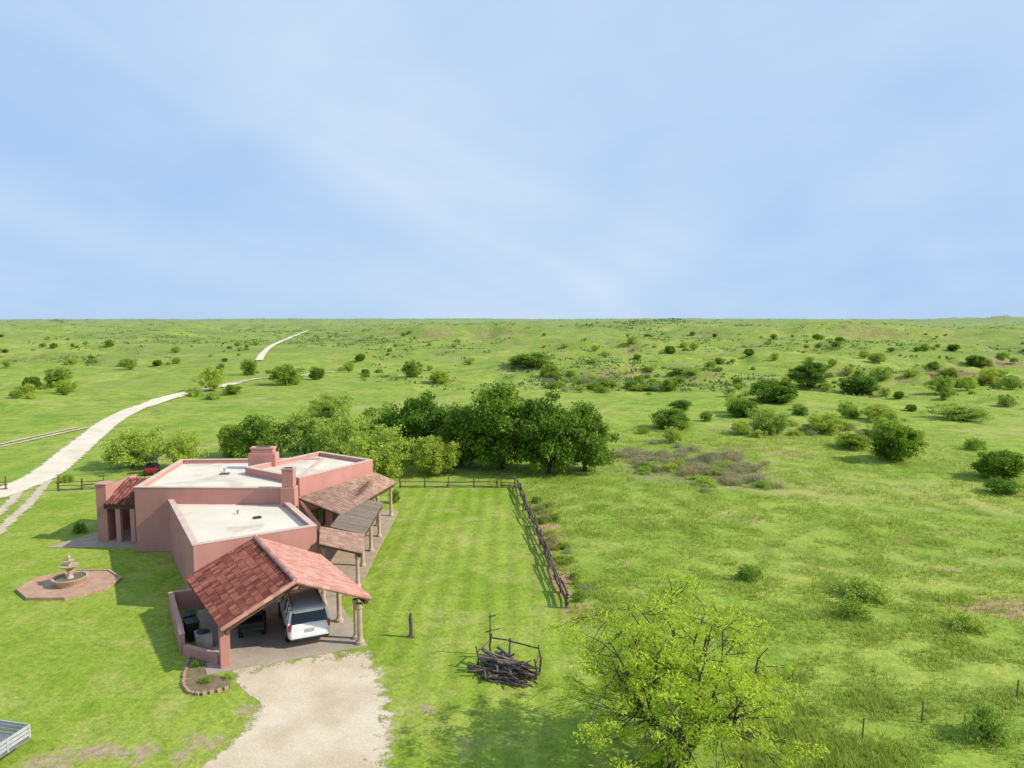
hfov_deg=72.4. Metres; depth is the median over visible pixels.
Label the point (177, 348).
scattered tree
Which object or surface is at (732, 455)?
dry shrub
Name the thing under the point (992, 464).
bush
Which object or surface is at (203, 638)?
air conditioner
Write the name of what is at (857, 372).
scattered tree
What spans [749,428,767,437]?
scattered bush
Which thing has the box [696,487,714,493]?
dry shrub
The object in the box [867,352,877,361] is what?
scattered tree
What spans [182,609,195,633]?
trash bin
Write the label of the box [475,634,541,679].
log rack
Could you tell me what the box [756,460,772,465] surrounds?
dry shrub
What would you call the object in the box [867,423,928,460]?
bush
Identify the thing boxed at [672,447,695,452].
dry shrub
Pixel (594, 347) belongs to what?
scattered tree
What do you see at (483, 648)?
log
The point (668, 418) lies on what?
scattered tree
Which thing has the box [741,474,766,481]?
dry shrub
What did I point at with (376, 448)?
leafy tree
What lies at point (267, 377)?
dirt track
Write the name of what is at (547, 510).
fenceside shrub
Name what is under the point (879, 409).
mesquite tree
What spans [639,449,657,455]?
dry shrub
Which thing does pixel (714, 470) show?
dry shrub
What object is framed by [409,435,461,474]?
leafy tree
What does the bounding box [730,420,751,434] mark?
scattered tree
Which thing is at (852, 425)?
scrub shrub
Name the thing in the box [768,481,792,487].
dry shrub
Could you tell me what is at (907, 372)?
scattered tree
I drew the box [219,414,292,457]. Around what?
leafy tree
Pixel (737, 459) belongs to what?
dry shrub
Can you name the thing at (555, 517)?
fenceside shrub
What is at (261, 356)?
road
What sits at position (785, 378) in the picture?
scattered tree
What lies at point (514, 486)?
fence gate
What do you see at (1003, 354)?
scattered bush
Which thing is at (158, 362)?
scattered tree
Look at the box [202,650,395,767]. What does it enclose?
driveway
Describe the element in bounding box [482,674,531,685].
log
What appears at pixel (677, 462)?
dry shrub
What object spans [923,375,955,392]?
scattered tree
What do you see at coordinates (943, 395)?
scattered tree
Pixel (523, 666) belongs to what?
log
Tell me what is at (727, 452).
dry shrub
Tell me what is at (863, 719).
wire fence
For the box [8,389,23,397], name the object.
scattered bush
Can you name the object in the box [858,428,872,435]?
scrub shrub
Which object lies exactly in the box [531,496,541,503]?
fenceside shrub
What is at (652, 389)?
scrub shrub
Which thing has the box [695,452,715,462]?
dry shrub
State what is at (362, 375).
scattered bush
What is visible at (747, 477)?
dry shrub
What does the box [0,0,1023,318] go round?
sky
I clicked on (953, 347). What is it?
scattered tree
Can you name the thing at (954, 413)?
mesquite tree
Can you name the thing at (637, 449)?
dry shrub
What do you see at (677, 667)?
mesquite tree
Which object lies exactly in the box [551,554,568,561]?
fenceside shrub
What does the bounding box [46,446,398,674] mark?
ranch house
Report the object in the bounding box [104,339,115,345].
scattered tree
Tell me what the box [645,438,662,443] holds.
dry shrub
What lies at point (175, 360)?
scattered bush
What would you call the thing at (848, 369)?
scattered tree
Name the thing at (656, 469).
dry shrub
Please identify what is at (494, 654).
log
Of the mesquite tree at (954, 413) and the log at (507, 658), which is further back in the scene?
the mesquite tree at (954, 413)
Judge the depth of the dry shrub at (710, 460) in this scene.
82.10 m
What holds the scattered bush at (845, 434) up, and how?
on the ground at (92, 680)
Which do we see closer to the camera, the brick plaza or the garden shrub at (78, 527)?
the brick plaza
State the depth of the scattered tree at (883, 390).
152.71 m
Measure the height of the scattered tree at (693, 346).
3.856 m
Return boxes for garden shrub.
[71,522,87,533]
[388,490,399,502]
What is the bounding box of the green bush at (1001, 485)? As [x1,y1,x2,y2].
[981,476,1023,493]
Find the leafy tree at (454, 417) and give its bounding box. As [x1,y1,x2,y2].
[433,401,481,466]
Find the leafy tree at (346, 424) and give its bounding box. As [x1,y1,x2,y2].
[307,406,395,455]
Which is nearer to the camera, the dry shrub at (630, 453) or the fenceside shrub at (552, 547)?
the fenceside shrub at (552, 547)
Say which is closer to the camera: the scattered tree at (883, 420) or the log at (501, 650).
the log at (501, 650)
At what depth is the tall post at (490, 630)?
35.32 m
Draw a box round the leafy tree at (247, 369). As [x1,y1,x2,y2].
[239,358,259,374]
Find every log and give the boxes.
[467,663,495,668]
[467,665,497,678]
[467,669,491,672]
[478,655,509,661]
[480,659,490,679]
[480,660,522,677]
[481,647,512,670]
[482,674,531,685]
[483,650,505,658]
[485,678,527,686]
[486,671,520,685]
[486,672,512,677]
[488,668,513,676]
[490,657,520,668]
[493,662,536,668]
[496,646,526,669]
[496,669,524,687]
[497,660,527,663]
[501,656,540,669]
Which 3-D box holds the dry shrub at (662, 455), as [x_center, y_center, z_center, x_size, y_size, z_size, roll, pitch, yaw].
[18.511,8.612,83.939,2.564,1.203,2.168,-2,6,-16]
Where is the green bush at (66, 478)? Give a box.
[59,475,74,481]
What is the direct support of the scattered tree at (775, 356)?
on the ground at (92, 680)
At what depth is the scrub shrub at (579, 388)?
160.88 m
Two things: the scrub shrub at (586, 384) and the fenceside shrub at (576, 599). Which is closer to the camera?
the fenceside shrub at (576, 599)
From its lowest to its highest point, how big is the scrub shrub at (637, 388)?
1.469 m
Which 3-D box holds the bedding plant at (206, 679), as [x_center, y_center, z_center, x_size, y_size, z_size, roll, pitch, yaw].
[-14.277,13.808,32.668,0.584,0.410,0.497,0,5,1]
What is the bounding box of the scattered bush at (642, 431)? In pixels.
[637,427,648,434]
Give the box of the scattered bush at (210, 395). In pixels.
[201,392,221,399]
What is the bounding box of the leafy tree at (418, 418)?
[391,390,453,459]
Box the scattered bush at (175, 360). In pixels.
[171,358,179,363]
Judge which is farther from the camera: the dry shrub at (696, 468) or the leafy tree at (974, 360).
the leafy tree at (974, 360)
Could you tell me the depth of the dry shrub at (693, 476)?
73.97 m
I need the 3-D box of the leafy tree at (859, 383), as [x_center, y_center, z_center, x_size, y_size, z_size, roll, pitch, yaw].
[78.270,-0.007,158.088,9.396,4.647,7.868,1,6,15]
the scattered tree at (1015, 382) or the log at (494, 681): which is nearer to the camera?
the log at (494, 681)
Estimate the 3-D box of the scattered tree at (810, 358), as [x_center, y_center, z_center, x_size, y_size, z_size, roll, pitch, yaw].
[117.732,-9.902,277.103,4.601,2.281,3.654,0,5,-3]
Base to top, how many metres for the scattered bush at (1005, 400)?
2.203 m
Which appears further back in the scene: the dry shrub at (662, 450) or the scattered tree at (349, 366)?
the scattered tree at (349, 366)
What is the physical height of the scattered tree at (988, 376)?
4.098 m
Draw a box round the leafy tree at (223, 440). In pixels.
[216,424,248,456]
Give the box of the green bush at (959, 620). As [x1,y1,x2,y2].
[940,609,993,634]
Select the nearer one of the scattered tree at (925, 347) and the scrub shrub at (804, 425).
the scrub shrub at (804, 425)
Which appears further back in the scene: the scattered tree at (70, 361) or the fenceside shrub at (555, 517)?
the scattered tree at (70, 361)
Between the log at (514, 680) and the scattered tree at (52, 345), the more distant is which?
the scattered tree at (52, 345)
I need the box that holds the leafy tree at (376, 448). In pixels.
[340,421,421,477]
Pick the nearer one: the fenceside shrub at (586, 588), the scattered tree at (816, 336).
the fenceside shrub at (586, 588)
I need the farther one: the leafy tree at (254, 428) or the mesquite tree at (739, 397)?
the mesquite tree at (739, 397)
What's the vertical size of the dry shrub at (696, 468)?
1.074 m
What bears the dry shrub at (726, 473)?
on the ground at (92, 680)
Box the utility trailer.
[0,720,30,758]
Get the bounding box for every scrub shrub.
[541,377,554,382]
[543,382,563,388]
[564,370,576,375]
[571,379,587,384]
[571,385,586,391]
[583,382,592,387]
[584,374,598,379]
[589,381,600,388]
[592,386,611,392]
[600,380,614,385]
[602,380,616,386]
[624,381,638,386]
[628,386,646,391]
[633,375,645,381]
[645,386,656,390]
[669,377,683,382]
[683,367,698,374]
[786,429,804,435]
[789,422,798,426]
[797,424,812,428]
[797,427,811,432]
[804,428,817,434]
[825,430,835,435]
[847,423,857,429]
[853,430,865,436]
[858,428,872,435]
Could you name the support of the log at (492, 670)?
on the log
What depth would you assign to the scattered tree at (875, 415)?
114.04 m
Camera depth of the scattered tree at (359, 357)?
280.21 m
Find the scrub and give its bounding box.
[1,315,1023,403]
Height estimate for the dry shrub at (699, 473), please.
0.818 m
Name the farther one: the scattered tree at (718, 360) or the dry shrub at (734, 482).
the scattered tree at (718, 360)
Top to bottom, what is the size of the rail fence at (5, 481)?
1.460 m
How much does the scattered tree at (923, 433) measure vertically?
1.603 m
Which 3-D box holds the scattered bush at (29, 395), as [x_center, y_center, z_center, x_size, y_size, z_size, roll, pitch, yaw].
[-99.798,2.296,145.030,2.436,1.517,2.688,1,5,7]
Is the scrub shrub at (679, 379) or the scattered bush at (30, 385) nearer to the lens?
the scattered bush at (30, 385)
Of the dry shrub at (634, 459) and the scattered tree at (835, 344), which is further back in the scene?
the scattered tree at (835, 344)
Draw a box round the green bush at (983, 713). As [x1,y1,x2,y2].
[959,696,1014,745]
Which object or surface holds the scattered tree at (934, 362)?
on the ground at (92, 680)
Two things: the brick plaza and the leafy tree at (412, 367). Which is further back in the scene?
the leafy tree at (412, 367)
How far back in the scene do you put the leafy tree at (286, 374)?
176.50 m
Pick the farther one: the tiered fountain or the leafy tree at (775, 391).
the leafy tree at (775, 391)
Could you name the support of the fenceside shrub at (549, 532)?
on the ground at (92, 680)
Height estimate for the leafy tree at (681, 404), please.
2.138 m
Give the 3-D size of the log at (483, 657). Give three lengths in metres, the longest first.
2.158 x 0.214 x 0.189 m
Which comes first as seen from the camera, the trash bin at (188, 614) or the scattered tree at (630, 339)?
the trash bin at (188, 614)
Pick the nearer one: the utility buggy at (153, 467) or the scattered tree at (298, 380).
the utility buggy at (153, 467)
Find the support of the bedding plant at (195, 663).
in the planter bed
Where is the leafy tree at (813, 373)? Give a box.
[785,360,833,385]
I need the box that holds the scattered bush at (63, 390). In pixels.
[54,385,71,394]
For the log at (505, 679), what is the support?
on the log at (527, 684)
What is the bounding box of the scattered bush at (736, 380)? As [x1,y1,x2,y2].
[731,377,742,383]
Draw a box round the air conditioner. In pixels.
[194,627,212,648]
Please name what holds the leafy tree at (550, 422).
on the ground at (92, 680)
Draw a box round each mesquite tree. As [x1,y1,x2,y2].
[97,426,167,468]
[161,426,208,463]
[192,365,224,390]
[295,391,356,416]
[545,567,828,767]
[724,392,749,410]
[859,403,900,417]
[915,402,998,421]
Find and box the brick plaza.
[16,569,121,599]
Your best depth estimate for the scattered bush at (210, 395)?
148.57 m
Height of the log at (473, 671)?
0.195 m
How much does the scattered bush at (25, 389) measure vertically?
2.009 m
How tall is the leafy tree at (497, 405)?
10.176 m
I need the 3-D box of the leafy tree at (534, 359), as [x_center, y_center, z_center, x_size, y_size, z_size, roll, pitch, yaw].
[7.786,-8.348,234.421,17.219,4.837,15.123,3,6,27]
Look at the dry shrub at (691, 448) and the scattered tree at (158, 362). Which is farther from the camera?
the scattered tree at (158, 362)
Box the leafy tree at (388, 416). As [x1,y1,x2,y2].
[358,401,405,453]
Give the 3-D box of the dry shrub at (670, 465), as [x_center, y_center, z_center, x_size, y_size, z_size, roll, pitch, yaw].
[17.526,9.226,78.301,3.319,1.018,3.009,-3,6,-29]
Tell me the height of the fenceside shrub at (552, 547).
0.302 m
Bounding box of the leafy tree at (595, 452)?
[557,400,619,470]
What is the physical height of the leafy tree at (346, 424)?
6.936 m
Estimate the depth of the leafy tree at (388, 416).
84.56 m
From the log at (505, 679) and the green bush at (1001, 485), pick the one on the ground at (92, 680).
the green bush at (1001, 485)
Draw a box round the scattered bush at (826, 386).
[821,382,833,389]
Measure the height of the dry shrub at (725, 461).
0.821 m
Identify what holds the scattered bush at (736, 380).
on the ground at (92, 680)
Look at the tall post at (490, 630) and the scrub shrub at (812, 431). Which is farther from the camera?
the scrub shrub at (812, 431)
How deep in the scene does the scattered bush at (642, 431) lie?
103.08 m
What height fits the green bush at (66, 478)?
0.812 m
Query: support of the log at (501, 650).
on the log
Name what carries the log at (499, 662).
on the log
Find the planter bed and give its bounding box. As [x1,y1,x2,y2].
[182,655,229,695]
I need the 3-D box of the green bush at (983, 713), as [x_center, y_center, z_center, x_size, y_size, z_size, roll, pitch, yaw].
[19.359,13.640,28.482,1.889,1.637,2.084,2,6,24]
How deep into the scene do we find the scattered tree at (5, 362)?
230.65 m
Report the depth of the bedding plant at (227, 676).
32.97 m
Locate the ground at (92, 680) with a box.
[0,316,1023,767]
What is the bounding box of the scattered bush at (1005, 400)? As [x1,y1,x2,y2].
[997,396,1016,406]
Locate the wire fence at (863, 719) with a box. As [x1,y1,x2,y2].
[741,679,1023,767]
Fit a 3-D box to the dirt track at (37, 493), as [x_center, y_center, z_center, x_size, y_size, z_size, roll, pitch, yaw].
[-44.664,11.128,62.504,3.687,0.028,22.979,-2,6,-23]
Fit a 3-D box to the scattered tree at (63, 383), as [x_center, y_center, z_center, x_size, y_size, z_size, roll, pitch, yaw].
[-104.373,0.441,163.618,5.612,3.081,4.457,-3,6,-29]
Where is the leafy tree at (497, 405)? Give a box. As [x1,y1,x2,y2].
[454,380,547,468]
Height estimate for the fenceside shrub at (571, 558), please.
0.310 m
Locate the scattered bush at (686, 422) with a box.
[676,418,692,428]
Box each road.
[0,383,238,497]
[255,331,305,359]
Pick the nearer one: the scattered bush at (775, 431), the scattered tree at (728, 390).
the scattered bush at (775, 431)
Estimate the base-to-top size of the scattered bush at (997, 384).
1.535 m
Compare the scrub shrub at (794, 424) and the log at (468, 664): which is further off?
the scrub shrub at (794, 424)
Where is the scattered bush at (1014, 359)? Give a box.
[1009,357,1018,362]
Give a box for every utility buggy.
[143,457,159,475]
[238,609,266,637]
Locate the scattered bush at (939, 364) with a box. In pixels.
[927,361,942,367]
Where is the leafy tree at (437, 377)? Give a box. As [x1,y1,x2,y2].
[428,371,449,381]
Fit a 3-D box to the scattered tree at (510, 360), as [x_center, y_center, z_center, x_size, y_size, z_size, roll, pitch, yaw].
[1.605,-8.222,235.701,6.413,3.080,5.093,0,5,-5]
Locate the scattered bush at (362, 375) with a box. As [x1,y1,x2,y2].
[360,373,370,377]
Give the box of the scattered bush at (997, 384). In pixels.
[991,381,1004,386]
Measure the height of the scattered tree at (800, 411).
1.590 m
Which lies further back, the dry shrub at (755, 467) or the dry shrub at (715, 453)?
the dry shrub at (715, 453)
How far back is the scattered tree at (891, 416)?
104.03 m
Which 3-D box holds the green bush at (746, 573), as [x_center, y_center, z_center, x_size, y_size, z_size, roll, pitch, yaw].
[15.463,12.294,45.756,1.891,1.021,2.224,0,5,5]
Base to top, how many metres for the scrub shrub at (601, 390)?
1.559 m
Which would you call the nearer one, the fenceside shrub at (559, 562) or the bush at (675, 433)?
the fenceside shrub at (559, 562)
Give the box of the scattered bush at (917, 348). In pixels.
[912,346,921,351]
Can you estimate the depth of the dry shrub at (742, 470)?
76.62 m
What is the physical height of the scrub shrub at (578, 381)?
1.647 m
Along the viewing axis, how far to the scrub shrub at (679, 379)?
188.78 m
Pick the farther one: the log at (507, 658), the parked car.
the parked car
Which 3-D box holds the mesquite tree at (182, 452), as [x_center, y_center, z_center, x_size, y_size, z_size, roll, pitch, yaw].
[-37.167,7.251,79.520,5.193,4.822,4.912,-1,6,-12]
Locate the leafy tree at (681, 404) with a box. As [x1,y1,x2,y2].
[667,400,692,410]
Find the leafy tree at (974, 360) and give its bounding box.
[965,355,990,365]
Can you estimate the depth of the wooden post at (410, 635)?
37.34 m
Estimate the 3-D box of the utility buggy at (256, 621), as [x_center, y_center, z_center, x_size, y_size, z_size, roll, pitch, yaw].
[-14.179,12.531,38.186,1.424,1.790,2.425,-2,6,-20]
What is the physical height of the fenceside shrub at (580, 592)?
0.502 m
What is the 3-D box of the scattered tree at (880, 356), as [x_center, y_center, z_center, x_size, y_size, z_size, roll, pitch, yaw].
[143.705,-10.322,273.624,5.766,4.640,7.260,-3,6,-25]
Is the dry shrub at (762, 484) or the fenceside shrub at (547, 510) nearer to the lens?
the fenceside shrub at (547, 510)
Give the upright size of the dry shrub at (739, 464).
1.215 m
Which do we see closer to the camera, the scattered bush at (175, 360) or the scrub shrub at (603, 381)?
the scrub shrub at (603, 381)
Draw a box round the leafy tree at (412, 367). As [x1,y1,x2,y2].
[400,359,423,376]
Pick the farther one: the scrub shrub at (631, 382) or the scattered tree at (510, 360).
the scattered tree at (510, 360)
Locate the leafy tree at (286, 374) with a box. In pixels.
[265,364,304,385]
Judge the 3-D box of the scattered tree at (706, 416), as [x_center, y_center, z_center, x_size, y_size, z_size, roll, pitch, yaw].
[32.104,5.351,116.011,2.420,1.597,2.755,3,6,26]
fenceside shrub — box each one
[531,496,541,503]
[533,517,547,524]
[537,507,554,514]
[539,499,556,507]
[540,512,549,521]
[543,530,560,535]
[545,513,561,521]
[549,545,559,550]
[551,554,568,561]
[556,560,568,565]
[560,555,574,561]
[569,572,579,578]
[572,576,580,584]
[572,595,583,602]
[573,590,587,598]
[579,583,589,591]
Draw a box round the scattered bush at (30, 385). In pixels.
[17,383,37,392]
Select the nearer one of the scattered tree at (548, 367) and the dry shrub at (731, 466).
the dry shrub at (731, 466)
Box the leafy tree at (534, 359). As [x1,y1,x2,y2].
[509,352,553,366]
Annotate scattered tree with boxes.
[2,360,12,365]
[49,343,57,347]
[53,380,78,391]
[64,357,77,364]
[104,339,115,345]
[117,358,137,369]
[152,360,162,365]
[170,346,180,352]
[219,384,241,394]
[291,376,301,384]
[307,367,324,379]
[342,362,354,371]
[354,354,365,360]
[361,369,369,372]
[425,369,450,383]
[507,355,520,363]
[540,364,558,374]
[543,371,564,380]
[588,359,597,363]
[590,344,599,350]
[599,351,609,355]
[626,336,639,343]
[633,354,641,358]
[645,366,656,370]
[648,408,690,428]
[657,379,679,390]
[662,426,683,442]
[664,346,675,352]
[672,368,683,373]
[680,342,687,346]
[687,342,699,349]
[698,411,712,420]
[701,361,716,367]
[711,357,725,363]
[723,387,735,395]
[726,400,761,416]
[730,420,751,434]
[732,384,743,388]
[742,407,793,432]
[743,348,754,354]
[768,352,778,359]
[770,334,776,338]
[781,376,792,381]
[791,402,805,408]
[792,407,808,414]
[804,356,814,360]
[808,410,848,432]
[811,415,850,426]
[812,334,820,339]
[827,358,838,365]
[830,341,840,347]
[834,337,843,340]
[836,400,858,416]
[838,366,854,373]
[845,408,861,418]
[850,370,864,377]
[858,349,869,357]
[864,366,894,379]
[866,413,880,420]
[866,417,900,431]
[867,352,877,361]
[870,413,908,427]
[871,352,887,362]
[875,387,891,394]
[893,391,904,398]
[903,369,914,376]
[905,404,917,410]
[914,429,925,438]
[919,345,929,350]
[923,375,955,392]
[928,361,939,368]
[936,367,962,378]
[939,392,951,398]
[946,344,960,350]
[958,375,979,390]
[978,367,1004,383]
[996,369,1008,375]
[1000,375,1023,388]
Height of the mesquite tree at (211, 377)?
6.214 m
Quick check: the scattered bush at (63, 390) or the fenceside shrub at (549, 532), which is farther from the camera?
the scattered bush at (63, 390)
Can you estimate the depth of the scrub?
355.89 m
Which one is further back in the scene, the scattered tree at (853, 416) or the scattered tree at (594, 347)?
the scattered tree at (594, 347)
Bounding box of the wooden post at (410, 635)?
[407,613,414,637]
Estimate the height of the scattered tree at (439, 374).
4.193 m
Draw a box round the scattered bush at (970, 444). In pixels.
[962,437,987,449]
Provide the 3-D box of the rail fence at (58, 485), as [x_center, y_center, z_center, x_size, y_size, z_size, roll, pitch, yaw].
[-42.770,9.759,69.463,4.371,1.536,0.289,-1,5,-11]
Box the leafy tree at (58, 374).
[43,366,73,385]
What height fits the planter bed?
0.160 m
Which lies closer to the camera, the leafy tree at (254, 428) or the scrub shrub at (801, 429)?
the leafy tree at (254, 428)
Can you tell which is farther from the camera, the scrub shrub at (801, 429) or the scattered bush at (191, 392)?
the scattered bush at (191, 392)
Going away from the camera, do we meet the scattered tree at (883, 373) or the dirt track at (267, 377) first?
the scattered tree at (883, 373)
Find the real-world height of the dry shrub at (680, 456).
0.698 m
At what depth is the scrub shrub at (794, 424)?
110.00 m
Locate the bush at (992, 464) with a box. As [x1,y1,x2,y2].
[967,449,1023,478]
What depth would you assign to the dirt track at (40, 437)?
100.80 m
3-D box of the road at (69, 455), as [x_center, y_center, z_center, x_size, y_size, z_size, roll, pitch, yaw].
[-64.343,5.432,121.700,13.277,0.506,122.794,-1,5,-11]
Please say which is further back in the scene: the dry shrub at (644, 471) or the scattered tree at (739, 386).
the scattered tree at (739, 386)
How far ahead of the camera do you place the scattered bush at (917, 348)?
308.13 m
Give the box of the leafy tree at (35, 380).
[21,376,44,387]
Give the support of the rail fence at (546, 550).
on the ground at (92, 680)
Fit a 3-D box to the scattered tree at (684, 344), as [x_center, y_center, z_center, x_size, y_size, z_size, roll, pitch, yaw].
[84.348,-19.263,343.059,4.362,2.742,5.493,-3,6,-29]
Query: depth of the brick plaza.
44.09 m
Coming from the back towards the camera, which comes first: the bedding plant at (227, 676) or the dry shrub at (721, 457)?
the dry shrub at (721, 457)
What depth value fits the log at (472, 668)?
33.47 m
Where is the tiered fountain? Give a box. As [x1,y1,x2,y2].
[51,555,87,587]
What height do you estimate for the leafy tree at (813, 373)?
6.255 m
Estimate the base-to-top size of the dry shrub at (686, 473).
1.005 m
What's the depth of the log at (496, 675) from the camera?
32.95 m
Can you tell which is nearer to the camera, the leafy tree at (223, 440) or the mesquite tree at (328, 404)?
the leafy tree at (223, 440)
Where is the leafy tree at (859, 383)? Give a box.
[836,374,882,393]
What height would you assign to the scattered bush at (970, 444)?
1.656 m
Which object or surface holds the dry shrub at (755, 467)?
on the ground at (92, 680)
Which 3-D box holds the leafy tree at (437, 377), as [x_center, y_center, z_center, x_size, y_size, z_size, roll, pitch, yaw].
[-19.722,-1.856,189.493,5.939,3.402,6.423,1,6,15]
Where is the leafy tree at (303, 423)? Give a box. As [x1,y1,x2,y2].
[265,410,342,455]
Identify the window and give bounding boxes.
[310,508,325,525]
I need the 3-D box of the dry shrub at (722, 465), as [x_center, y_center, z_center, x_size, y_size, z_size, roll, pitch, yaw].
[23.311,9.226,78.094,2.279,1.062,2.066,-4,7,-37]
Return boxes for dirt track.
[0,427,87,446]
[0,480,52,533]
[233,371,333,382]
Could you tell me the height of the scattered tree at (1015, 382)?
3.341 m
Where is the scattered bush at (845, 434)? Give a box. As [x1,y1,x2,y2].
[834,431,855,446]
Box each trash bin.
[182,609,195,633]
[183,616,199,641]
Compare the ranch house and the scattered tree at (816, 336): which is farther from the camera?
the scattered tree at (816, 336)
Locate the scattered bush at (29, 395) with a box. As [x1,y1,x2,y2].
[21,392,36,397]
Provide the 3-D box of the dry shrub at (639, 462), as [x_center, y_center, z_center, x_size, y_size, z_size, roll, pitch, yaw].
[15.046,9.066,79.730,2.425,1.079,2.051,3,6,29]
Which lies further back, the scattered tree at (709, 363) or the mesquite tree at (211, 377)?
the scattered tree at (709, 363)
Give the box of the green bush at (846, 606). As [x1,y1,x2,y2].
[835,598,874,620]
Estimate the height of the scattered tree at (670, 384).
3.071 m
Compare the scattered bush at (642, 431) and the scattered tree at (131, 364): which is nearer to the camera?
the scattered bush at (642, 431)
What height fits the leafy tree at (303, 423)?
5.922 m
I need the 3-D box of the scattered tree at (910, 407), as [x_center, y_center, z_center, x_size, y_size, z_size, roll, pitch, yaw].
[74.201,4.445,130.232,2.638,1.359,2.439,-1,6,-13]
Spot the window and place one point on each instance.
(319, 514)
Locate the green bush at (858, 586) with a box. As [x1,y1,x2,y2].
[830,573,896,604]
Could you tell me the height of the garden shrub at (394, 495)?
1.423 m
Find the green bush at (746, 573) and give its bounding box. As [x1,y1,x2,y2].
[735,563,763,583]
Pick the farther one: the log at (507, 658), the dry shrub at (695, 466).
the dry shrub at (695, 466)
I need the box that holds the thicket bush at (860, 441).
[834,433,870,450]
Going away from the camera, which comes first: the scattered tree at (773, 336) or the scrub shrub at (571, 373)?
the scrub shrub at (571, 373)
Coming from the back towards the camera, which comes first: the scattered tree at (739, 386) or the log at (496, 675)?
the scattered tree at (739, 386)
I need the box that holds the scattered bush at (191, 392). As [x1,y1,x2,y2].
[185,385,204,396]
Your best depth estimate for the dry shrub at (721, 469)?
75.66 m
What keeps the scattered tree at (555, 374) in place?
on the ground at (92, 680)
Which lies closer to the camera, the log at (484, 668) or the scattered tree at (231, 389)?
the log at (484, 668)
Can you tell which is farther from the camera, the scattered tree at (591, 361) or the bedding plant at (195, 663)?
the scattered tree at (591, 361)
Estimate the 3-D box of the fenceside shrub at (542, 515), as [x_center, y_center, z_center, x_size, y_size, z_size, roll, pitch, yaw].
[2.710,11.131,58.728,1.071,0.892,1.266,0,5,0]
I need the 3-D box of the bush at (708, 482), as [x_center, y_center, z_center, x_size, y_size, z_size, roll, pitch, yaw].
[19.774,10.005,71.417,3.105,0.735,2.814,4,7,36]
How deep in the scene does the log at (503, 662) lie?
33.18 m
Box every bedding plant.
[190,659,200,667]
[200,675,210,684]
[222,672,232,679]
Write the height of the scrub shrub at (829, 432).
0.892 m
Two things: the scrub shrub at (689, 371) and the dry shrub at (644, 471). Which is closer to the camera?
the dry shrub at (644, 471)
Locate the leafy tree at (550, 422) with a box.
[511,389,584,473]
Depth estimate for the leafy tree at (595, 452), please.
76.43 m
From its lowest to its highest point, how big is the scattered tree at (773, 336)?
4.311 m
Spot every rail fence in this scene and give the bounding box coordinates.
[0,476,7,488]
[56,476,104,490]
[399,475,497,487]
[516,479,568,608]
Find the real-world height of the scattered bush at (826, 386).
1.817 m
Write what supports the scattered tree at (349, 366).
on the ground at (92, 680)
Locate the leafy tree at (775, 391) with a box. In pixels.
[742,379,798,402]
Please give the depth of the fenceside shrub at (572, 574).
45.78 m
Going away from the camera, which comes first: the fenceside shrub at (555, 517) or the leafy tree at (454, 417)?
the fenceside shrub at (555, 517)
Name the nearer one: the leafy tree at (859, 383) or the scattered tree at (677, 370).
the leafy tree at (859, 383)
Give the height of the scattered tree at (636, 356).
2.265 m
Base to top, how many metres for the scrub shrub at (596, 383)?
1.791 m
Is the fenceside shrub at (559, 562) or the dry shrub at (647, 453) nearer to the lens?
the fenceside shrub at (559, 562)
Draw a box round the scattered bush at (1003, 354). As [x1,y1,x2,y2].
[994,352,1010,359]
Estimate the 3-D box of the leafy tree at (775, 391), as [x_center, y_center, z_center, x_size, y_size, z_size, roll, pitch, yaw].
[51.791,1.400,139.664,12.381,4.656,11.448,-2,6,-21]
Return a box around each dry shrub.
[608,448,632,457]
[623,449,644,457]
[627,446,644,451]
[628,455,655,462]
[634,459,648,467]
[635,462,660,470]
[635,467,651,474]
[636,454,664,462]
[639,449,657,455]
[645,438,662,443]
[650,448,669,456]
[650,465,668,473]
[655,461,685,472]
[656,452,677,459]
[670,443,682,448]
[671,452,693,457]
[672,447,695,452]
[674,459,686,465]
[675,467,698,477]
[678,465,706,475]
[682,443,707,452]
[685,474,710,479]
[687,461,704,465]
[687,463,706,473]
[688,456,703,464]
[691,463,712,473]
[691,467,711,474]
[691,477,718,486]
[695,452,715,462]
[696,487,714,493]
[703,449,722,458]
[703,457,721,463]
[703,464,723,475]
[709,459,737,464]
[711,461,732,469]
[713,464,735,477]
[713,476,738,483]
[716,463,740,470]
[717,454,731,459]
[718,470,736,476]
[719,448,739,457]
[722,478,747,485]
[724,477,743,484]
[726,460,752,469]
[727,453,745,461]
[730,456,744,462]
[733,466,750,474]
[738,474,763,483]
[741,462,765,472]
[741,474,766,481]
[748,479,778,488]
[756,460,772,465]
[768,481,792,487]
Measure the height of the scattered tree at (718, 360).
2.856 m
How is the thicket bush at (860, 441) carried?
on the ground at (92, 680)
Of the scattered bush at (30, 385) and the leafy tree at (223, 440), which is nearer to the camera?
the leafy tree at (223, 440)
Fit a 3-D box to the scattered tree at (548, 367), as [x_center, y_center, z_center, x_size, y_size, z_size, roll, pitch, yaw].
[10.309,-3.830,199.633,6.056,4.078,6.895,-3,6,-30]
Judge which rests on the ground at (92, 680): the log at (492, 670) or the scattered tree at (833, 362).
the scattered tree at (833, 362)
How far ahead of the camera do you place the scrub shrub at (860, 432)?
100.41 m
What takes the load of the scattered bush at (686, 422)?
on the ground at (92, 680)
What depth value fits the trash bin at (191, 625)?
36.84 m
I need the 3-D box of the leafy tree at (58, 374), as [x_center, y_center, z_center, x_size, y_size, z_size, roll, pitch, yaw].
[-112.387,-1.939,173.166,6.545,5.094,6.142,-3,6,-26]
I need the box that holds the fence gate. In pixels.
[501,472,515,487]
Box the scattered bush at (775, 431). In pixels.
[762,424,780,434]
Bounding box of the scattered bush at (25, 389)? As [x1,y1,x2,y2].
[18,386,34,394]
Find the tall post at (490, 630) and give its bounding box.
[485,614,499,639]

